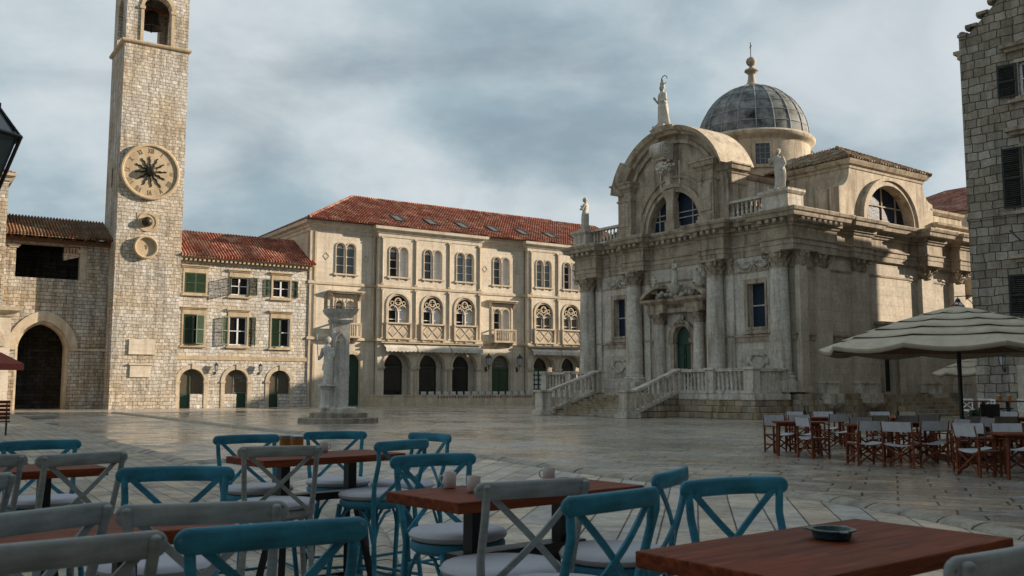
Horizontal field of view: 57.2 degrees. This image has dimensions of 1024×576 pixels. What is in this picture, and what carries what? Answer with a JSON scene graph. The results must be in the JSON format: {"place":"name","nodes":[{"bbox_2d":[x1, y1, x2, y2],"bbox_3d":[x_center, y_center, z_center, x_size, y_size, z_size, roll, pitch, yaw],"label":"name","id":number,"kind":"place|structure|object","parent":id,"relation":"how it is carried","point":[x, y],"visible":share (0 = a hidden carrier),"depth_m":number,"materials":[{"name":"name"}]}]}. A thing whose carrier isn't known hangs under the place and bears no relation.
{"place":"outdoors","nodes":[
{"label":"outdoors","id":0,"kind":"place"},
{"bbox_2d":[0,415,343,575],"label":"side paving","id":1,"kind":"structure","parent":0,"point":[161,491],"depth_m":14.52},
{"bbox_2d":[0,472,15,512],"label":"chair","id":2,"kind":"object","parent":1,"relation":"on","point":[7,480],"visible":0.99,"depth_m":3.51,"materials":[{"name":"grey paint"}]},
{"bbox_2d":[0,103,22,188],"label":"street lamp","id":3,"kind":"object","parent":1,"relation":"on","point":[10,138],"visible":1,"depth_m":4.97,"materials":[{"name":"metal"}]},
{"bbox_2d":[0,454,27,575],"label":"chair","id":4,"kind":"object","parent":1,"relation":"on","point":[9,462],"visible":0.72,"depth_m":4.49,"materials":[{"name":"grey paint"}]},
{"bbox_2d":[0,439,83,575],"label":"chair","id":5,"kind":"object","parent":1,"relation":"on","point":[28,502],"visible":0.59,"depth_m":5.59,"materials":[{"name":"blue paint"}]},
{"bbox_2d":[0,464,107,575],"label":"bar table","id":6,"kind":"object","parent":1,"relation":"on","point":[30,471],"visible":0.41,"depth_m":4.92,"materials":[{"name":"brown wood"}]},
{"bbox_2d":[0,451,127,575],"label":"chair","id":7,"kind":"object","parent":1,"relation":"on","point":[51,462],"visible":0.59,"depth_m":4.55,"materials":[{"name":"grey paint"}]},
{"bbox_2d":[9,413,400,575],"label":"gutter kerb","id":8,"kind":"structure","parent":1,"relation":"on","point":[384,542],"depth_m":15.05,"materials":[{"name":"stone"}]},
{"bbox_2d":[213,434,298,575],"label":"bar stool","id":9,"kind":"object","parent":1,"relation":"on","point":[263,488],"visible":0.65,"depth_m":6.20,"materials":[{"name":"blue paint"}]},
{"bbox_2d":[226,449,404,575],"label":"bar table","id":10,"kind":"object","parent":1,"relation":"on","point":[349,459],"visible":0.69,"depth_m":5.84,"materials":[{"name":"brown wood"}]},
{"bbox_2d":[303,431,369,575],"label":"bar stool","id":11,"kind":"object","parent":1,"relation":"on","point":[325,483],"visible":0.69,"depth_m":6.69,"materials":[{"name":"blue paint"}]},
{"bbox_2d":[0,0,991,236],"label":"sky","id":12,"kind":"structure","parent":0,"point":[296,109],"materials":[{"name":"grey"}]},
{"bbox_2d":[0,405,1023,529],"bbox_3d":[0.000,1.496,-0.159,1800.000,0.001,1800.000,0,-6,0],"label":"ground","id":13,"kind":"structure","parent":0,"point":[702,448],"depth_m":25.12,"materials":[{"name":"stone"}]},
{"bbox_2d":[0,169,22,399],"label":"town house","id":14,"kind":"structure","parent":13,"relation":"on","point":[7,313],"depth_m":63.45,"materials":[{"name":"stone"}]},
{"bbox_2d":[0,352,23,369],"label":"market awning","id":15,"kind":"object","parent":13,"relation":"on","point":[7,362],"visible":1,"depth_m":58.46,"materials":[{"name":"red fabric"}]},
{"bbox_2d":[2,213,112,409],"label":"gatehouse","id":16,"kind":"object","parent":13,"relation":"on","point":[56,279],"visible":0.94,"depth_m":68.44,"materials":[{"name":"stone"}]},
{"bbox_2d":[103,0,191,408],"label":"clock tower","id":17,"kind":"structure","parent":13,"relation":"on","point":[145,165],"depth_m":69.60,"materials":[{"name":"stone"}]},
{"bbox_2d":[144,7,168,32],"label":"bell","id":18,"kind":"object","parent":17,"relation":"hanging from","point":[151,21],"visible":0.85,"depth_m":73.03,"materials":[{"name":"brown metal"}]},
{"bbox_2d":[111,412,304,433],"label":"gutter kerb","id":19,"kind":"structure","parent":13,"relation":"on","point":[246,427],"depth_m":37.21,"materials":[{"name":"stone"}]},
{"bbox_2d":[175,230,316,407],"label":"shuttered house","id":20,"kind":"structure","parent":13,"relation":"on","point":[243,308],"depth_m":73.38,"materials":[{"name":"stone"}]},
{"bbox_2d":[179,369,202,407],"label":"shop window","id":21,"kind":"structure","parent":20,"relation":"in","point":[191,380],"depth_m":70.95,"materials":[{"name":"brown glass"}]},
{"bbox_2d":[179,306,208,347],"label":"window","id":22,"kind":"structure","parent":20,"relation":"in","point":[193,334],"depth_m":70.95,"materials":[{"name":"green glass"}]},
{"bbox_2d":[181,264,210,296],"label":"window","id":23,"kind":"structure","parent":20,"relation":"in","point":[195,277],"depth_m":71.47,"materials":[{"name":"green wood"}]},
{"bbox_2d":[225,370,245,393],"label":"shop window","id":24,"kind":"structure","parent":20,"relation":"in","point":[230,386],"depth_m":72.82,"materials":[{"name":"brown glass"}]},
{"bbox_2d":[221,309,255,348],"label":"window","id":25,"kind":"structure","parent":20,"relation":"in","point":[234,335],"depth_m":73.07,"materials":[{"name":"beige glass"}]},
{"bbox_2d":[227,269,257,298],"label":"window","id":26,"kind":"structure","parent":20,"relation":"in","point":[238,287],"depth_m":73.50,"materials":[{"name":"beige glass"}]},
{"bbox_2d":[269,371,288,406],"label":"shop window","id":27,"kind":"structure","parent":20,"relation":"in","point":[278,384],"depth_m":74.73,"materials":[{"name":"brown glass"}]},
{"bbox_2d":[264,272,297,300],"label":"window","id":28,"kind":"structure","parent":20,"relation":"in","point":[279,288],"depth_m":75.30,"materials":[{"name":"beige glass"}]},
{"bbox_2d":[268,311,293,349],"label":"window","id":29,"kind":"structure","parent":20,"relation":"in","point":[280,334],"depth_m":74.82,"materials":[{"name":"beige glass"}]},
{"bbox_2d":[298,292,377,423],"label":"column monument","id":30,"kind":"object","parent":13,"relation":"on","point":[334,407],"depth_m":40.94,"materials":[{"name":"stone"}]},
{"bbox_2d":[316,335,336,385],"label":"knight statue","id":31,"kind":"object","parent":30,"relation":"on","point":[327,351],"visible":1,"depth_m":40.66,"materials":[{"name":"stone"}]},
{"bbox_2d":[259,195,609,406],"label":"palace","id":32,"kind":"structure","parent":13,"relation":"on","point":[450,299],"depth_m":83.03,"materials":[{"name":"beige stone"}]},
{"bbox_2d":[333,242,358,277],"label":"window","id":33,"kind":"structure","parent":32,"relation":"in","point":[350,256],"depth_m":78.66,"materials":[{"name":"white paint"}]},
{"bbox_2d":[328,290,365,335],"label":"window","id":34,"kind":"structure","parent":32,"relation":"in","point":[349,304],"depth_m":78.28,"materials":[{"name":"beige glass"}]},
{"bbox_2d":[348,354,358,405],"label":"side door","id":35,"kind":"structure","parent":32,"relation":"in","point":[353,361],"depth_m":78.30,"materials":[{"name":"green paint"}]},
{"bbox_2d":[383,355,401,394],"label":"arcade window","id":36,"kind":"structure","parent":32,"relation":"in","point":[393,365],"depth_m":80.43,"materials":[{"name":"black glass"}]},
{"bbox_2d":[385,292,411,341],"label":"gothic window","id":37,"kind":"structure","parent":32,"relation":"in","point":[401,329],"depth_m":80.24,"materials":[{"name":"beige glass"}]},
{"bbox_2d":[387,246,410,280],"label":"window","id":38,"kind":"structure","parent":32,"relation":"in","point":[402,253],"depth_m":80.81,"materials":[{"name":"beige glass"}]},
{"bbox_2d":[419,356,435,394],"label":"arcade window","id":39,"kind":"structure","parent":32,"relation":"in","point":[427,371],"depth_m":82.30,"materials":[{"name":"black glass"}]},
{"bbox_2d":[420,294,445,342],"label":"gothic window","id":40,"kind":"structure","parent":32,"relation":"in","point":[432,326],"depth_m":82.10,"materials":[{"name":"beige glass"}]},
{"bbox_2d":[422,249,444,282],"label":"window","id":41,"kind":"structure","parent":32,"relation":"in","point":[427,254],"depth_m":82.66,"materials":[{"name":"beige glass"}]},
{"bbox_2d":[452,356,468,394],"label":"arcade window","id":42,"kind":"structure","parent":32,"relation":"in","point":[460,366],"depth_m":84.15,"materials":[{"name":"black glass"}]},
{"bbox_2d":[454,252,476,284],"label":"window","id":43,"kind":"structure","parent":32,"relation":"in","point":[459,257],"depth_m":84.50,"materials":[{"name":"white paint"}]},
{"bbox_2d":[453,296,477,343],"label":"gothic window","id":44,"kind":"structure","parent":32,"relation":"in","point":[468,332],"depth_m":83.92,"materials":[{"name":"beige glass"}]},
{"bbox_2d":[492,356,508,393],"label":"entrance door","id":45,"kind":"structure","parent":32,"relation":"in","point":[500,368],"depth_m":86.44,"materials":[{"name":"green paint"}]},
{"bbox_2d":[491,256,511,288],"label":"window","id":46,"kind":"structure","parent":32,"relation":"in","point":[496,263],"depth_m":87.31,"materials":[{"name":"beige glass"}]},
{"bbox_2d":[487,299,518,340],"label":"window","id":47,"kind":"structure","parent":32,"relation":"in","point":[495,315],"depth_m":86.80,"materials":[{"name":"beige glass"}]},
{"bbox_2d":[534,259,553,290],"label":"window","id":48,"kind":"structure","parent":32,"relation":"in","point":[538,265],"depth_m":89.26,"materials":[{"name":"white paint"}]},
{"bbox_2d":[533,301,555,345],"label":"gothic window","id":49,"kind":"structure","parent":32,"relation":"in","point":[547,335],"depth_m":88.75,"materials":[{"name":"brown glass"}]},
{"bbox_2d":[561,303,579,346],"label":"gothic window","id":50,"kind":"structure","parent":32,"relation":"in","point":[570,310],"depth_m":90.50,"materials":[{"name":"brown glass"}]},
{"bbox_2d":[562,262,579,292],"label":"window","id":51,"kind":"structure","parent":32,"relation":"in","point":[565,266],"depth_m":91.03,"materials":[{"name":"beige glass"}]},
{"bbox_2d":[365,394,534,406],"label":"terrace wall","id":52,"kind":"structure","parent":13,"relation":"on","point":[445,400],"depth_m":80.06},
{"bbox_2d":[531,367,791,419],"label":"entrance stair","id":53,"kind":"object","parent":13,"relation":"on","point":[753,400],"visible":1,"depth_m":47.76,"materials":[{"name":"stone"}]},
{"bbox_2d":[560,42,977,416],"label":"church","id":54,"kind":"structure","parent":13,"relation":"on","point":[821,249],"depth_m":52.84,"materials":[{"name":"stone"}]},
{"bbox_2d":[577,197,590,230],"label":"saint statue","id":55,"kind":"object","parent":54,"relation":"on","point":[584,208],"visible":0.84,"depth_m":60.60,"materials":[{"name":"stone"}]},
{"bbox_2d":[609,295,625,342],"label":"window","id":56,"kind":"structure","parent":54,"relation":"in","point":[621,303],"depth_m":58.10,"materials":[{"name":"beige glass"}]},
{"bbox_2d":[652,75,670,128],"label":"bishop statue","id":57,"kind":"object","parent":54,"relation":"on","point":[663,113],"visible":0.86,"depth_m":54.94,"materials":[{"name":"stone"}]},
{"bbox_2d":[655,193,698,232],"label":"lunette window","id":58,"kind":"structure","parent":54,"relation":"in","point":[688,212],"depth_m":54.45,"materials":[{"name":"blue glass"}]},
{"bbox_2d":[677,327,690,388],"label":"door","id":59,"kind":"structure","parent":54,"relation":"in","point":[684,346],"depth_m":53.58,"materials":[{"name":"green paint"}]},
{"bbox_2d":[742,277,770,334],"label":"window","id":60,"kind":"structure","parent":54,"relation":"in","point":[759,291],"depth_m":49.54,"materials":[{"name":"beige glass"}]},
{"bbox_2d":[751,140,773,166],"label":"drum window","id":61,"kind":"structure","parent":54,"relation":"in","point":[762,150],"depth_m":55.62,"materials":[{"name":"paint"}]},
{"bbox_2d":[767,148,785,190],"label":"woman statue","id":62,"kind":"object","parent":54,"relation":"on","point":[778,162],"visible":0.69,"depth_m":48.43,"materials":[{"name":"stone"}]},
{"bbox_2d":[867,188,903,225],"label":"lunette window","id":63,"kind":"structure","parent":54,"relation":"in","point":[882,206],"depth_m":53.82,"materials":[{"name":"black glass"}]},
{"bbox_2d":[762,415,796,452],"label":"director chair","id":64,"kind":"object","parent":13,"relation":"on","point":[767,418],"visible":0.87,"depth_m":22.10,"materials":[{"name":"brown wood"}]},
{"bbox_2d":[771,421,824,455],"bbox_3d":[6.450,3.386,21.160,1.100,0.752,0.760,-1,-6,12],"label":"cafe table","id":65,"kind":"object","parent":13,"relation":"on","point":[815,424],"visible":0.84,"depth_m":20.95,"materials":[{"name":"brown wood"}]},
{"bbox_2d":[794,417,830,458],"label":"director chair","id":66,"kind":"object","parent":13,"relation":"on","point":[805,422],"visible":1,"depth_m":20.18,"materials":[{"name":"brown wood"}]},
{"bbox_2d":[824,414,852,448],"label":"director chair","id":67,"kind":"object","parent":13,"relation":"on","point":[837,417],"visible":0.59,"depth_m":23.14,"materials":[{"name":"fabric"}]},
{"bbox_2d":[844,421,886,465],"bbox_3d":[6.944,3.035,18.406,0.616,0.862,0.552,1,-6,-10],"label":"director chair","id":68,"kind":"object","parent":13,"relation":"on","point":[868,426],"visible":0.85,"depth_m":18.23,"materials":[{"name":"brown wood"}]},
{"bbox_2d":[848,417,885,457],"bbox_3d":[7.766,3.263,20.546,0.616,0.862,0.552,1,-6,-8],"label":"director chair","id":69,"kind":"object","parent":13,"relation":"on","point":[853,420],"visible":0.48,"depth_m":20.68,"materials":[{"name":"fabric"}]},
{"bbox_2d":[841,424,902,462],"bbox_3d":[7.450,3.196,19.370,1.100,0.752,0.760,-1,-6,10],"label":"cafe table","id":70,"kind":"object","parent":13,"relation":"on","point":[853,427],"visible":0.48,"depth_m":19.17,"materials":[{"name":"brown wood"}]},
{"bbox_2d":[880,421,921,468],"bbox_3d":[7.423,2.983,17.915,0.616,0.862,0.552,-5,-8,40],"label":"director chair","id":71,"kind":"object","parent":13,"relation":"on","point":[896,426],"visible":1,"depth_m":17.84,"materials":[{"name":"brown wood"}]},
{"bbox_2d":[895,415,931,453],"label":"director chair","id":72,"kind":"object","parent":13,"relation":"on","point":[910,418],"visible":0.31,"depth_m":21.87,"materials":[{"name":"fabric"}]},
{"bbox_2d":[819,305,1023,461],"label":"market umbrella","id":73,"kind":"object","parent":13,"relation":"on","point":[958,332],"visible":0.99,"depth_m":18.86,"materials":[{"name":"beige fabric"}]},
{"bbox_2d":[913,414,940,449],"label":"director chair","id":74,"kind":"object","parent":13,"relation":"on","point":[929,417],"visible":0.34,"depth_m":22.82,"materials":[{"name":"fabric"}]},
{"bbox_2d":[907,421,949,465],"bbox_3d":[8.202,3.041,18.456,0.616,0.862,0.552,1,-6,-5],"label":"director chair","id":75,"kind":"object","parent":13,"relation":"on","point":[934,425],"visible":0.88,"depth_m":18.27,"materials":[{"name":"brown wood"}]},
{"bbox_2d":[884,394,977,416],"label":"side steps","id":76,"kind":"structure","parent":13,"relation":"on","point":[924,403],"depth_m":50.73,"materials":[{"name":"stone"}]},
{"bbox_2d":[926,187,967,226],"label":"town house","id":77,"kind":"structure","parent":13,"relation":"on","point":[953,200],"depth_m":84.73,"materials":[{"name":"red tile"}]},
{"bbox_2d":[931,419,971,462],"bbox_3d":[9.026,3.123,19.232,0.552,0.862,0.616,1,-6,-10],"label":"director chair","id":78,"kind":"object","parent":13,"relation":"on","point":[966,442],"visible":0.48,"depth_m":19.20,"materials":[{"name":"brown wood"}]},
{"bbox_2d":[932,359,975,376],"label":"market umbrella","id":79,"kind":"object","parent":13,"relation":"on","point":[968,367],"visible":0.4,"depth_m":42.42,"materials":[{"name":"beige fabric"}]},
{"bbox_2d":[950,423,992,472],"bbox_3d":[8.274,2.871,16.866,0.616,0.862,0.552,-1,-6,10],"label":"director chair","id":80,"kind":"object","parent":13,"relation":"on","point":[980,428],"visible":0.64,"depth_m":17.03,"materials":[{"name":"brown wood"}]},
{"bbox_2d":[952,425,1002,477],"bbox_3d":[7.995,2.794,16.139,0.552,0.862,0.616,1,-6,-12],"label":"director chair","id":81,"kind":"object","parent":13,"relation":"on","point":[962,430],"visible":1,"depth_m":16.03,"materials":[{"name":"brown wood"}]},
{"bbox_2d":[953,0,1023,422],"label":"gabled house","id":82,"kind":"structure","parent":13,"relation":"on","point":[989,54],"depth_m":36.24,"materials":[{"name":"grey stone"}]},
{"bbox_2d":[996,39,1023,103],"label":"window","id":83,"kind":"structure","parent":82,"relation":"in","point":[1010,47],"depth_m":36.01,"materials":[{"name":"black wood"}]},
{"bbox_2d":[1001,125,1023,213],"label":"window","id":84,"kind":"structure","parent":82,"relation":"in","point":[1016,130],"depth_m":35.69,"materials":[{"name":"black wood"}]},
{"bbox_2d":[1008,253,1023,315],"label":"window","id":85,"kind":"structure","parent":82,"relation":"in","point":[1012,279],"depth_m":35.32,"materials":[{"name":"black wood"}]},
{"bbox_2d":[980,404,1013,452],"bbox_3d":[11.399,3.298,22.085,0.500,1.120,0.500,1,-6,-5],"label":"wicker chair","id":86,"kind":"object","parent":13,"relation":"on","point":[991,410],"visible":0.3,"depth_m":22.32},
{"bbox_2d":[985,432,1023,479],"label":"cafe table","id":87,"kind":"object","parent":13,"relation":"on","point":[1008,436],"visible":1,"depth_m":15.48,"materials":[{"name":"brown wood"}]},
{"bbox_2d":[990,423,1023,473],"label":"director chair","id":88,"kind":"object","parent":13,"relation":"on","point":[1006,427],"visible":0.62,"depth_m":17.01,"materials":[{"name":"brown wood"}]},
{"bbox_2d":[994,416,1021,456],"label":"director chair","id":89,"kind":"object","parent":13,"relation":"on","point":[1007,419],"visible":0.26,"depth_m":21.16,"materials":[{"name":"white wood"}]},
{"bbox_2d":[202,458,1023,575],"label":"cafe paving","id":90,"kind":"structure","parent":0,"point":[732,511],"depth_m":11.19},
{"bbox_2d":[0,501,112,575],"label":"chair","id":91,"kind":"object","parent":90,"relation":"on","point":[86,517],"visible":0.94,"depth_m":2.47,"materials":[{"name":"grey paint"}]},
{"bbox_2d":[0,530,167,575],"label":"chair","id":92,"kind":"object","parent":90,"relation":"on","point":[130,550],"visible":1,"depth_m":1.97,"materials":[{"name":"grey paint"}]},
{"bbox_2d":[0,514,235,575],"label":"bar table","id":93,"kind":"object","parent":90,"relation":"on","point":[169,532],"visible":0.07,"depth_m":2.78,"materials":[{"name":"brown wood"}]},
{"bbox_2d":[96,466,234,575],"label":"bar stool","id":94,"kind":"object","parent":90,"relation":"on","point":[168,565],"visible":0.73,"depth_m":3.75,"materials":[{"name":"blue paint"}]},
{"bbox_2d":[115,500,288,575],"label":"chair","id":95,"kind":"object","parent":90,"relation":"on","point":[141,517],"visible":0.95,"depth_m":2.56,"materials":[{"name":"grey paint"}]},
{"bbox_2d":[173,516,367,575],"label":"chair","id":96,"kind":"object","parent":90,"relation":"on","point":[209,544],"visible":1,"depth_m":2.18,"materials":[{"name":"blue paint"}]},
{"bbox_2d":[237,445,322,575],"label":"bar stool","id":97,"kind":"object","parent":90,"relation":"on","point":[301,507],"visible":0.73,"depth_m":5.14,"materials":[{"name":"grey paint"}]},
{"bbox_2d":[326,439,428,575],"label":"bar stool","id":98,"kind":"object","parent":90,"relation":"on","point":[372,499],"visible":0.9,"depth_m":5.63,"materials":[{"name":"blue paint"}]},
{"bbox_2d":[356,432,451,575],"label":"bar stool","id":99,"kind":"object","parent":90,"relation":"on","point":[444,439],"visible":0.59,"depth_m":6.34,"materials":[{"name":"blue paint"}]},
{"bbox_2d":[390,453,506,575],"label":"chair","id":100,"kind":"object","parent":90,"relation":"on","point":[433,541],"visible":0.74,"depth_m":4.27,"materials":[{"name":"blue paint"}]},
{"bbox_2d":[440,477,589,575],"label":"bar stool","id":101,"kind":"object","parent":90,"relation":"on","point":[481,562],"visible":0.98,"depth_m":3.23,"materials":[{"name":"grey paint"}]},
{"bbox_2d":[386,477,643,563],"bbox_3d":[0.030,1.382,3.896,1.000,1.084,0.500,5,-8,-39],"label":"bar table","id":102,"kind":"object","parent":90,"relation":"on","point":[459,500],"visible":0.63,"depth_m":3.76,"materials":[{"name":"brown wood"}]},
{"bbox_2d":[439,472,455,488],"bbox_3d":[-0.268,0.808,3.945,0.068,0.066,0.056,2,-6,-20],"label":"cup","id":103,"kind":"object","parent":102,"relation":"on","point":[449,480],"visible":1,"depth_m":3.92,"materials":[{"name":"ceramic"}]},
{"bbox_2d":[516,486,658,575],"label":"bar stool","id":104,"kind":"object","parent":90,"relation":"on","point":[582,507],"visible":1,"depth_m":2.84,"materials":[{"name":"blue paint"}]},
{"bbox_2d":[190,453,1023,540],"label":"gutter kerb","id":105,"kind":"structure","parent":90,"relation":"on","point":[989,528],"depth_m":11.99,"materials":[{"name":"stone"}]},
{"bbox_2d":[559,466,688,575],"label":"chair","id":106,"kind":"object","parent":90,"relation":"on","point":[592,558],"visible":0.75,"depth_m":3.57,"materials":[{"name":"blue paint"}]},
{"bbox_2d":[680,476,787,542],"bbox_3d":[0.873,1.233,3.014,0.460,1.190,0.532,3,-7,-25],"label":"bar stool","id":107,"kind":"object","parent":90,"relation":"on","point":[697,490],"visible":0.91,"depth_m":3.28,"materials":[{"name":"blue paint"}]},
{"bbox_2d":[636,519,1013,575],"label":"bar table","id":108,"kind":"object","parent":90,"relation":"on","point":[872,548],"visible":0.79,"depth_m":2.41,"materials":[{"name":"brown wood"}]},
{"bbox_2d":[802,525,856,540],"bbox_3d":[0.901,0.686,2.622,0.141,0.030,0.145,2,-6,-17],"label":"ashtray","id":109,"kind":"object","parent":108,"relation":"on","point":[832,533],"visible":1,"depth_m":2.59,"materials":[{"name":"ceramic"}]},
{"bbox_2d":[943,545,1023,575],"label":"bar stool","id":110,"kind":"object","parent":90,"relation":"on","point":[1008,561],"visible":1,"depth_m":1.79,"materials":[{"name":"grey paint"}]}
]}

